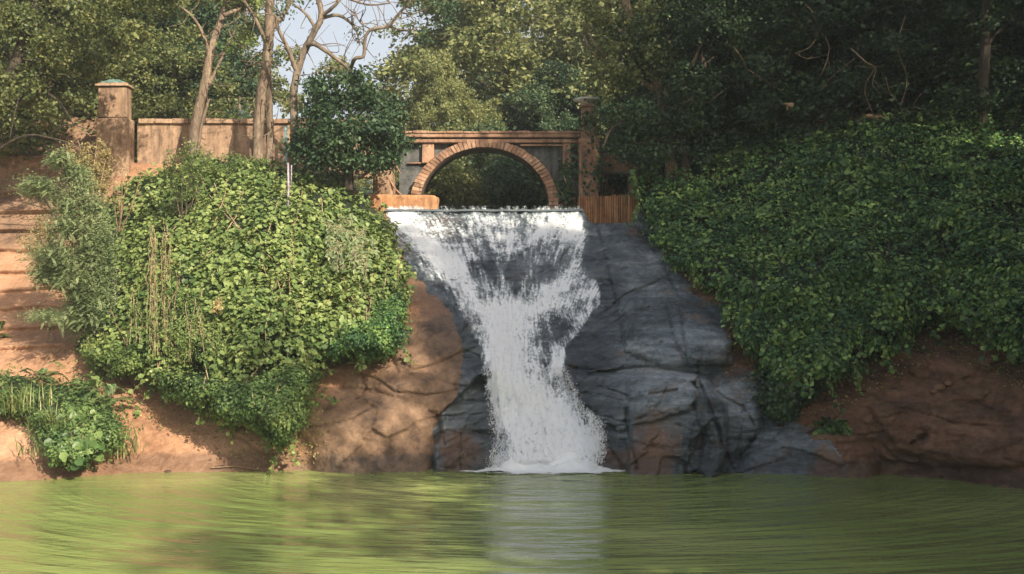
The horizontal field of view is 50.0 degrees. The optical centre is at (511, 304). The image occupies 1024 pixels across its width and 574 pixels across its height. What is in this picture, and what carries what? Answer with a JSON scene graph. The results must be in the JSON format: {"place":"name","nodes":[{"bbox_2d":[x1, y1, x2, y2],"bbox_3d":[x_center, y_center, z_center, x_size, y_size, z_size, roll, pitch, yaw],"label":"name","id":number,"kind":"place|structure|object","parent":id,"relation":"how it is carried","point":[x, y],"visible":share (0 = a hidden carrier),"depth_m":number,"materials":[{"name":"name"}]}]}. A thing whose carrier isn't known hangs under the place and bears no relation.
{"place":"outdoors","nodes":[
{"label":"outdoors","id":0,"kind":"place"},
{"bbox_2d":[0,117,463,480],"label":"clay bank","id":1,"kind":"structure","parent":0,"point":[381,417],"depth_m":19.05,"materials":[{"name":"soil"}]},
{"bbox_2d":[0,320,11,337],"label":"path fern","id":2,"kind":"object","parent":1,"relation":"on","point":[3,322],"visible":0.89,"depth_m":21.86,"materials":[{"name":"green plant"}]},
{"bbox_2d":[0,381,24,400],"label":"bank fern","id":3,"kind":"object","parent":1,"relation":"on","point":[2,383],"visible":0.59,"depth_m":19.09,"materials":[{"name":"green plant"}]},
{"bbox_2d":[0,379,55,415],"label":"reed tuft","id":4,"kind":"object","parent":1,"relation":"on","point":[19,406],"visible":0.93,"depth_m":18.48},
{"bbox_2d":[13,205,58,257],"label":"dead shrub","id":5,"kind":"object","parent":1,"relation":"on","point":[40,230],"visible":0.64,"depth_m":20.92,"materials":[{"name":"brown plant"}]},
{"bbox_2d":[13,434,60,459],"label":"reed tuft","id":6,"kind":"object","parent":1,"relation":"on","point":[37,451],"visible":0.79,"depth_m":17.68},
{"bbox_2d":[0,156,81,179],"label":"shaded wall","id":7,"kind":"structure","parent":1,"relation":"on","point":[14,163],"depth_m":27.50,"materials":[{"name":"beige paint"}]},
{"bbox_2d":[19,361,66,384],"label":"bank fern","id":8,"kind":"object","parent":1,"relation":"on","point":[42,372],"visible":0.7,"depth_m":20.11,"materials":[{"name":"green plant"}]},
{"bbox_2d":[4,141,130,342],"bbox_3d":[-8.344,-1.139,20.642,2.194,3.875,2.038,0,0,-37],"label":"feathery shrub","id":9,"kind":"object","parent":1,"relation":"on","point":[57,272],"visible":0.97,"depth_m":20.60,"materials":[{"name":"green plant"}]},
{"bbox_2d":[0,360,143,476],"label":"bank shrub","id":10,"kind":"object","parent":1,"relation":"on","point":[108,425],"visible":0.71,"depth_m":18.36,"materials":[{"name":"green plant"}]},
{"bbox_2d":[21,396,82,435],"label":"reed tuft","id":11,"kind":"object","parent":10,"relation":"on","point":[53,422],"visible":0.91,"depth_m":17.94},
{"bbox_2d":[44,395,104,470],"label":"broad leaved plant","id":12,"kind":"object","parent":1,"relation":"on","point":[63,455],"visible":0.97,"depth_m":17.59,"materials":[{"name":"green plant"}]},
{"bbox_2d":[55,372,95,385],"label":"bank fern","id":13,"kind":"object","parent":1,"relation":"on","point":[76,381],"visible":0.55,"depth_m":19.61,"materials":[{"name":"green plant"}]},
{"bbox_2d":[0,0,189,149],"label":"corner olive tree","id":14,"kind":"object","parent":1,"relation":"on","point":[29,24],"visible":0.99,"depth_m":23.93,"materials":[{"name":"green plant"}]},
{"bbox_2d":[65,376,128,404],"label":"bank fern","id":15,"kind":"object","parent":1,"relation":"on","point":[94,380],"visible":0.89,"depth_m":18.99,"materials":[{"name":"green plant"}]},
{"bbox_2d":[73,333,152,383],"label":"shrub","id":16,"kind":"object","parent":1,"relation":"on","point":[124,364],"visible":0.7,"depth_m":19.50,"materials":[{"name":"green plant"}]},
{"bbox_2d":[95,79,133,180],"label":"gate pier","id":17,"kind":"structure","parent":1,"relation":"on","point":[114,124],"depth_m":26.51,"materials":[{"name":"beige paint"}]},
{"bbox_2d":[87,384,144,412],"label":"bank fern","id":18,"kind":"object","parent":1,"relation":"on","point":[109,389],"visible":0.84,"depth_m":18.91,"materials":[{"name":"green plant"}]},
{"bbox_2d":[91,419,150,463],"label":"reed tuft","id":19,"kind":"object","parent":1,"relation":"on","point":[132,447],"visible":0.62,"depth_m":18.21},
{"bbox_2d":[31,300,287,469],"bbox_3d":[-7.181,1.342,20.464,7.599,2.872,1.245,0,0,37],"label":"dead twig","id":20,"kind":"object","parent":1,"relation":"on","point":[107,373],"visible":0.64,"depth_m":18.56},
{"bbox_2d":[137,0,264,161],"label":"leaning tree","id":21,"kind":"object","parent":1,"relation":"on","point":[197,120],"visible":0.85,"depth_m":25.95,"materials":[{"name":"beige plant"}]},
{"bbox_2d":[54,154,416,475],"bbox_3d":[-5.845,-0.315,21.977,8.271,6.401,8.730,0,0,0],"label":"creeper mound","id":22,"kind":"object","parent":1,"relation":"on","point":[260,265],"visible":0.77,"depth_m":20.88,"materials":[{"name":"green plant"}]},
{"bbox_2d":[62,138,120,202],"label":"dry shrub","id":23,"kind":"object","parent":22,"relation":"on","point":[102,183],"visible":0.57,"depth_m":22.40,"materials":[{"name":"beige plant"}]},
{"bbox_2d":[102,162,142,233],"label":"dry stalk clump","id":24,"kind":"object","parent":22,"relation":"on","point":[120,211],"visible":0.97,"depth_m":22.71,"materials":[{"name":"brown plant"}]},
{"bbox_2d":[124,293,145,346],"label":"hanging vine","id":25,"kind":"object","parent":22,"relation":"hanging from","point":[133,308],"visible":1,"depth_m":20.03,"materials":[{"name":"green plant"}]},
{"bbox_2d":[143,224,159,358],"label":"hanging vine","id":26,"kind":"object","parent":22,"relation":"hanging from","point":[153,308],"visible":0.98,"depth_m":20.34,"materials":[{"name":"green plant"}]},
{"bbox_2d":[158,225,173,350],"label":"hanging vine","id":27,"kind":"object","parent":22,"relation":"hanging from","point":[164,271],"visible":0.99,"depth_m":20.68,"materials":[{"name":"green plant"}]},
{"bbox_2d":[134,250,232,370],"bbox_3d":[-6.385,-0.113,21.169,1.863,3.028,5.887,0,0,-30],"label":"fine leaved shrub","id":28,"kind":"object","parent":22,"relation":"on","point":[182,321],"visible":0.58,"depth_m":19.20,"materials":[{"name":"green plant"}]},
{"bbox_2d":[186,306,206,353],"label":"hanging vine","id":29,"kind":"object","parent":28,"relation":"hanging from","point":[198,312],"visible":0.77,"depth_m":19.38,"materials":[{"name":"green plant"}]},
{"bbox_2d":[156,137,216,221],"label":"sapling","id":30,"kind":"object","parent":22,"relation":"on","point":[182,179],"visible":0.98,"depth_m":22.65,"materials":[{"name":"green plant"}]},
{"bbox_2d":[211,297,223,314],"bbox_3d":[-5.232,0.023,19.489,0.220,0.325,0.541,0,0,-15],"label":"seed spike","id":31,"kind":"object","parent":22,"relation":"hanging from","point":[217,308],"visible":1,"depth_m":19.35,"materials":[{"name":"yellow plant"}]},
{"bbox_2d":[177,147,274,183],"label":"wispy shrub","id":32,"kind":"object","parent":22,"relation":"on","point":[230,166],"visible":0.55,"depth_m":24.80,"materials":[{"name":"green plant"}]},
{"bbox_2d":[287,163,291,208],"bbox_3d":[-4.601,-2.407,22.668,0.097,1.030,0.184,0,0,0],"label":"stake","id":33,"kind":"object","parent":22,"relation":"in","point":[288,183],"visible":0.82,"depth_m":22.65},
{"bbox_2d":[323,217,351,276],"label":"drooping frond","id":34,"kind":"object","parent":22,"relation":"on","point":[332,242],"visible":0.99,"depth_m":21.68,"materials":[{"name":"green plant"}]},
{"bbox_2d":[275,64,420,190],"bbox_3d":[-3.651,-3.950,24.489,3.237,2.838,2.253,0,0,0],"label":"rounded evergreen","id":35,"kind":"object","parent":22,"relation":"on","point":[318,146],"visible":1,"depth_m":24.29,"materials":[{"name":"green plant"}]},
{"bbox_2d":[338,213,359,261],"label":"drooping frond","id":36,"kind":"object","parent":22,"relation":"on","point":[348,232],"visible":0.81,"depth_m":22.20,"materials":[{"name":"green plant"}]},
{"bbox_2d":[239,0,467,174],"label":"bare tree","id":37,"kind":"object","parent":22,"relation":"on","point":[297,66],"visible":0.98,"depth_m":24.79,"materials":[{"name":"grey plant"}]},
{"bbox_2d":[347,225,379,283],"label":"drooping frond","id":38,"kind":"object","parent":22,"relation":"on","point":[363,261],"visible":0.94,"depth_m":21.22,"materials":[{"name":"green plant"}]},
{"bbox_2d":[144,355,328,455],"bbox_3d":[-4.783,1.643,19.100,4.311,1.745,2.440,0,0,32],"label":"ground ivy","id":39,"kind":"object","parent":1,"relation":"on","point":[275,403],"visible":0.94,"depth_m":17.86,"materials":[{"name":"green plant"}]},
{"bbox_2d":[137,118,372,178],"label":"garden wall","id":40,"kind":"structure","parent":1,"relation":"on","point":[156,138],"depth_m":26.88,"materials":[{"name":"beige paint"}]},
{"bbox_2d":[215,0,303,169],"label":"twin trunk tree","id":41,"kind":"object","parent":1,"relation":"on","point":[263,102],"visible":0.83,"depth_m":25.52,"materials":[{"name":"beige plant"}]},
{"bbox_2d":[317,282,417,367],"bbox_3d":[-2.498,0.335,19.701,1.865,1.519,3.229,0,0,0],"label":"clipped shrub","id":42,"kind":"object","parent":1,"relation":"on","point":[375,337],"visible":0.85,"depth_m":18.68,"materials":[{"name":"green plant"}]},
{"bbox_2d":[367,194,438,210],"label":"wall","id":43,"kind":"structure","parent":1,"relation":"on","point":[415,201],"depth_m":25.47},
{"bbox_2d":[353,163,401,194],"bbox_3d":[-3.188,-3.088,25.995,1.318,1.157,0.199,0,0,-2],"label":"driftwood root","id":44,"kind":"object","parent":43,"relation":"on","point":[367,173],"visible":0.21,"depth_m":25.98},
{"bbox_2d":[373,167,394,194],"bbox_3d":[-3.065,-2.871,26.248,0.522,0.977,0.521,0,0,0],"label":"standing stone","id":45,"kind":"object","parent":43,"relation":"on","point":[382,184],"visible":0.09,"depth_m":26.01,"materials":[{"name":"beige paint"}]},
{"bbox_2d":[46,319,1023,468],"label":"leaf litter","id":46,"kind":"object","parent":1,"relation":"on","point":[312,421],"visible":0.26,"depth_m":18.96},
{"bbox_2d":[357,187,371,194],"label":"tall tree","id":47,"kind":"object","parent":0,"point":[365,190],"visible":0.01,"depth_m":59.27,"materials":[{"name":"green plant"}]},
{"bbox_2d":[237,0,542,186],"label":"sky","id":48,"kind":"structure","parent":0,"point":[336,26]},
{"bbox_2d":[385,209,582,211],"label":"stream water","id":49,"kind":"structure","parent":0,"point":[543,210],"depth_m":25.04,"materials":[{"name":"grey liquid"}]},
{"bbox_2d":[399,131,579,208],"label":"bridge","id":50,"kind":"structure","parent":0,"point":[537,154],"depth_m":26.94,"materials":[{"name":"brick"}]},
{"bbox_2d":[0,469,1023,573],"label":"pool water","id":51,"kind":"structure","parent":0,"point":[431,521],"depth_m":13.96,"materials":[{"name":"liquid"}]},
{"bbox_2d":[463,450,624,474],"bbox_3d":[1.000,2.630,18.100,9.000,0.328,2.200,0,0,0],"label":"foam","id":52,"kind":"object","parent":51,"relation":"on","point":[568,461],"visible":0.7,"depth_m":18.43,"materials":[{"name":"white"}]},
{"bbox_2d":[403,208,847,476],"bbox_3d":[1.363,0.555,21.477,6.677,5.793,9.169,0,0,-12],"label":"rock face","id":53,"kind":"object","parent":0,"point":[659,390],"visible":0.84,"depth_m":19.72},
{"bbox_2d":[387,206,601,471],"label":"waterfall","id":54,"kind":"structure","parent":53,"relation":"on","point":[551,430],"depth_m":21.11,"materials":[{"name":"white liquid"}]},
{"bbox_2d":[481,366,608,471],"bbox_3d":[0.537,1.948,19.030,2.185,1.691,2.246,0,0,0],"label":"water spray","id":55,"kind":"object","parent":54,"relation":"attached to","point":[582,416],"visible":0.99,"depth_m":18.82,"materials":[{"name":"white"}]},
{"bbox_2d":[642,111,1023,489],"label":"earth bank","id":56,"kind":"structure","parent":0,"point":[967,425],"depth_m":18.11,"materials":[{"name":"soil"}]},
{"bbox_2d":[564,0,703,178],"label":"drooping tree","id":57,"kind":"object","parent":56,"relation":"on","point":[629,74],"visible":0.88,"depth_m":24.96,"materials":[{"name":"green plant"}]},
{"bbox_2d":[750,358,828,424],"bbox_3d":[4.644,1.466,18.858,1.439,1.170,1.200,0,0,40],"label":"trailing ivy","id":58,"kind":"object","parent":56,"relation":"on","point":[777,402],"visible":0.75,"depth_m":18.54,"materials":[{"name":"green plant"}]},
{"bbox_2d":[620,99,1023,423],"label":"ivy bank","id":59,"kind":"structure","parent":56,"relation":"on","point":[835,254],"depth_m":21.14,"materials":[{"name":"green plant"}]},
{"bbox_2d":[586,52,734,178],"bbox_3d":[3.458,-4.239,24.743,3.614,2.867,1.837,0,0,-29],"label":"drooping evergreen","id":60,"kind":"object","parent":59,"relation":"on","point":[645,124],"visible":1,"depth_m":24.71,"materials":[{"name":"green plant"}]},
{"bbox_2d":[809,417,853,438],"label":"fern","id":61,"kind":"object","parent":56,"relation":"on","point":[830,426],"visible":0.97,"depth_m":18.20,"materials":[{"name":"green plant"}]},
{"bbox_2d":[933,384,944,390],"bbox_3d":[7.181,1.397,18.476,0.199,0.116,0.165,0,0,0],"label":"stone","id":62,"kind":"object","parent":56,"relation":"on","point":[939,387],"visible":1,"depth_m":18.41,"materials":[{"name":"orange stone"}]},
{"bbox_2d":[921,0,1023,131],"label":"bare trunk tree","id":63,"kind":"object","parent":56,"relation":"on","point":[985,40],"visible":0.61,"depth_m":24.13,"materials":[{"name":"brown plant"}]},
{"bbox_2d":[850,48,883,93],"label":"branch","id":64,"kind":"object","parent":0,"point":[869,64],"visible":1,"depth_m":24.42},
{"bbox_3d":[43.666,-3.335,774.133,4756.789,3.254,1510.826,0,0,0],"label":"upper ground","id":65,"kind":"structure","parent":0,"visible":0},
{"bbox_2d":[0,0,134,166],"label":"olive tree","id":66,"kind":"object","parent":65,"relation":"on","point":[15,133],"visible":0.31,"depth_m":26.91,"materials":[{"name":"green plant"}]},
{"bbox_2d":[0,0,190,168],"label":"olive tree","id":67,"kind":"object","parent":65,"relation":"on","point":[132,59],"visible":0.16,"depth_m":28.95,"materials":[{"name":"green plant"}]},
{"bbox_2d":[24,0,274,151],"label":"evergreen tree","id":68,"kind":"object","parent":65,"relation":"on","point":[207,13],"visible":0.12,"depth_m":32.41,"materials":[{"name":"green plant"}]},
{"bbox_2d":[91,23,241,161],"bbox_3d":[-9.710,-4.908,30.674,4.633,5.748,5.596,0,0,-23],"label":"olive tree","id":69,"kind":"object","parent":65,"relation":"on","point":[166,58],"visible":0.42,"depth_m":30.06,"materials":[{"name":"green plant"}]},
{"bbox_2d":[61,0,279,115],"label":"tall tree","id":70,"kind":"object","parent":65,"relation":"on","point":[251,95],"visible":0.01,"depth_m":35.87,"materials":[{"name":"green plant"}]},
{"bbox_2d":[126,4,313,116],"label":"tall tree","id":71,"kind":"object","parent":65,"relation":"on","point":[250,107],"depth_m":50.89,"materials":[{"name":"green plant"}]},
{"bbox_2d":[189,93,252,118],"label":"evergreen tree","id":72,"kind":"object","parent":65,"relation":"on","point":[237,113],"visible":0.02,"depth_m":33.79,"materials":[{"name":"green plant"}]},
{"bbox_2d":[215,0,302,118],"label":"slender tree","id":73,"kind":"object","parent":65,"relation":"on","point":[283,95],"visible":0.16,"depth_m":37.68,"materials":[{"name":"green plant"}]},
{"bbox_2d":[284,125,286,164],"bbox_3d":[-5.441,-3.792,26.430,0.067,1.018,0.061,0,0,0],"label":"fence post","id":74,"kind":"object","parent":65,"relation":"on","point":[285,138],"visible":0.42,"depth_m":26.40,"materials":[{"name":"metal"}]},
{"bbox_2d":[354,114,398,194],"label":"tall tree","id":75,"kind":"object","parent":65,"relation":"on","point":[362,183],"visible":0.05,"depth_m":63.23,"materials":[{"name":"green plant"}]},
{"bbox_2d":[397,156,472,208],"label":"bank shrub","id":76,"kind":"object","parent":65,"relation":"on","point":[447,176],"visible":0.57,"depth_m":29.74,"materials":[{"name":"green plant"}]},
{"bbox_2d":[396,46,479,170],"bbox_3d":[-2.450,-5.440,37.828,3.053,6.838,3.209,0,0,2],"label":"slender tree","id":77,"kind":"object","parent":65,"relation":"on","point":[444,58],"visible":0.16,"depth_m":37.48,"materials":[{"name":"green plant"}]},
{"bbox_2d":[395,60,502,209],"bbox_3d":[-1.668,-5.033,35.853,4.141,5.919,3.787,0,0,-14],"label":"tall tree","id":78,"kind":"object","parent":65,"relation":"on","point":[447,96],"visible":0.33,"depth_m":35.67,"materials":[{"name":"green plant"}]},
{"bbox_2d":[441,160,503,209],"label":"bank shrub","id":79,"kind":"object","parent":65,"relation":"on","point":[472,199],"visible":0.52,"depth_m":30.04,"materials":[{"name":"green plant"}]},
{"bbox_2d":[441,107,503,209],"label":"olive tree","id":80,"kind":"object","parent":65,"relation":"on","point":[470,123],"visible":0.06,"depth_m":35.55,"materials":[{"name":"green plant"}]},
{"bbox_2d":[312,0,635,171],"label":"tall tree","id":81,"kind":"object","parent":65,"relation":"on","point":[484,20],"visible":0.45,"depth_m":39.70,"materials":[{"name":"green plant"}]},
{"bbox_2d":[440,48,521,130],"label":"tall tree","id":82,"kind":"object","parent":65,"relation":"on","point":[480,86],"visible":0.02,"depth_m":50.97,"materials":[{"name":"green plant"}]},
{"bbox_2d":[441,112,529,190],"bbox_3d":[-0.765,-4.059,31.078,2.942,2.399,3.305,0,0,0],"label":"bank shrub","id":83,"kind":"object","parent":65,"relation":"on","point":[481,158],"visible":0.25,"depth_m":30.68,"materials":[{"name":"green plant"}]},
{"bbox_2d":[374,16,626,129],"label":"tall tree","id":84,"kind":"object","parent":65,"relation":"on","point":[401,91],"depth_m":67.51,"materials":[{"name":"green plant"}]},
{"bbox_2d":[469,155,546,208],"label":"bank shrub","id":85,"kind":"object","parent":65,"relation":"on","point":[517,201],"visible":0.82,"depth_m":29.77,"materials":[{"name":"green plant"}]},
{"bbox_2d":[481,156,536,208],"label":"evergreen tree","id":86,"kind":"object","parent":65,"relation":"on","point":[488,169],"visible":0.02,"depth_m":32.83,"materials":[{"name":"green plant"}]},
{"bbox_2d":[514,167,545,208],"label":"bank shrub","id":87,"kind":"object","parent":65,"relation":"on","point":[531,175],"visible":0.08,"depth_m":30.30,"materials":[{"name":"green plant"}]},
{"bbox_2d":[493,59,606,156],"bbox_3d":[1.595,-5.299,37.810,4.651,6.494,4.761,0,0,39],"label":"tall tree","id":88,"kind":"object","parent":65,"relation":"on","point":[562,105],"visible":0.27,"depth_m":37.30,"materials":[{"name":"green plant"}]},
{"bbox_2d":[491,90,611,157],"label":"evergreen tree","id":89,"kind":"object","parent":65,"relation":"on","point":[509,117],"visible":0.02,"depth_m":39.12,"materials":[{"name":"green plant"}]},
{"bbox_2d":[516,0,622,138],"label":"tall tree","id":90,"kind":"object","parent":65,"relation":"on","point":[571,43],"visible":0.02,"depth_m":56.55,"materials":[{"name":"green plant"}]},
{"bbox_2d":[497,0,643,145],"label":"tall tree","id":91,"kind":"object","parent":65,"relation":"on","point":[615,10],"depth_m":44.18,"materials":[{"name":"green plant"}]},
{"bbox_2d":[573,95,599,197],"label":"pillar","id":92,"kind":"structure","parent":65,"relation":"on","point":[583,139],"depth_m":26.58,"materials":[{"name":"brick"}]},
{"bbox_2d":[536,99,617,208],"bbox_3d":[1.575,-3.499,26.720,1.956,2.919,0.675,0,0,0],"label":"climbing creeper","id":93,"kind":"object","parent":92,"relation":"attached to","point":[564,196],"visible":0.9,"depth_m":26.54,"materials":[{"name":"green plant"}]},
{"bbox_2d":[577,194,637,222],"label":"retaining wall","id":94,"kind":"structure","parent":65,"relation":"on","point":[614,208],"depth_m":25.79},
{"bbox_2d":[599,151,647,196],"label":"sluice house","id":95,"kind":"structure","parent":65,"relation":"on","point":[618,169],"depth_m":26.95,"materials":[{"name":"beige paint"}]},
{"bbox_2d":[589,1,797,195],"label":"evergreen tree","id":96,"kind":"object","parent":65,"relation":"on","point":[621,180],"visible":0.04,"depth_m":28.16,"materials":[{"name":"green plant"}]},
{"bbox_2d":[595,0,852,175],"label":"evergreen tree","id":97,"kind":"object","parent":65,"relation":"on","point":[700,14],"visible":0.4,"depth_m":24.91,"materials":[{"name":"green plant"}]},
{"bbox_2d":[599,0,956,154],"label":"evergreen tree","id":98,"kind":"object","parent":65,"relation":"on","point":[774,38],"visible":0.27,"depth_m":25.06,"materials":[{"name":"green plant"}]},
{"bbox_2d":[795,0,818,52],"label":"liana","id":99,"kind":"object","parent":98,"relation":"attached to","point":[808,7],"visible":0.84,"depth_m":24.35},
{"bbox_2d":[661,3,929,113],"bbox_3d":[8.421,-6.596,31.527,10.489,9.250,9.269,0,0,24],"label":"evergreen tree","id":100,"kind":"object","parent":65,"relation":"on","point":[825,55],"visible":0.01,"depth_m":28.91,"materials":[{"name":"green plant"}]},
{"bbox_2d":[700,0,1013,146],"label":"evergreen tree","id":101,"kind":"object","parent":65,"relation":"on","point":[871,92],"visible":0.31,"depth_m":25.19,"materials":[{"name":"green plant"}]},
{"bbox_2d":[783,103,793,110],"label":"broken branch","id":102,"kind":"object","parent":101,"relation":"attached to","point":[790,105],"visible":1,"depth_m":24.27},
{"bbox_2d":[858,66,875,113],"bbox_3d":[8.126,-4.833,24.886,0.536,1.068,0.340,0,0,-41],"label":"liana","id":103,"kind":"object","parent":101,"relation":"attached to","point":[865,87],"visible":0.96,"depth_m":24.88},
{"bbox_2d":[897,15,911,104],"bbox_3d":[8.709,-5.449,24.553,0.451,2.112,0.444,0,0,-26],"label":"liana","id":104,"kind":"object","parent":101,"relation":"attached to","point":[899,54],"visible":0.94,"depth_m":24.66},
{"bbox_2d":[824,4,892,108],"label":"bare trunk tree","id":105,"kind":"object","parent":65,"relation":"on","point":[840,50],"visible":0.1,"depth_m":26.95,"materials":[{"name":"brown plant"}]},
{"bbox_2d":[715,0,1021,133],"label":"evergreen tree","id":106,"kind":"object","parent":65,"relation":"on","point":[852,67],"visible":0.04,"depth_m":26.97,"materials":[{"name":"green plant"}]},
{"bbox_2d":[811,3,960,109],"bbox_3d":[12.298,-6.918,31.272,11.257,9.926,9.947,0,0,-14],"label":"evergreen tree","id":107,"kind":"object","parent":65,"relation":"on","point":[859,59],"depth_m":30.05,"materials":[{"name":"green plant"}]},
{"bbox_2d":[875,1,944,108],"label":"bare trunk tree","id":108,"kind":"object","parent":65,"relation":"on","point":[898,54],"visible":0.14,"depth_m":26.96,"materials":[{"name":"brown plant"}]},
{"bbox_2d":[846,0,1023,119],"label":"evergreen tree","id":109,"kind":"object","parent":65,"relation":"on","point":[954,94],"visible":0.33,"depth_m":24.60,"materials":[{"name":"green plant"}]},
{"bbox_2d":[870,0,1023,113],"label":"evergreen tree","id":110,"kind":"object","parent":65,"relation":"on","point":[1010,30],"visible":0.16,"depth_m":24.89,"materials":[{"name":"green plant"}]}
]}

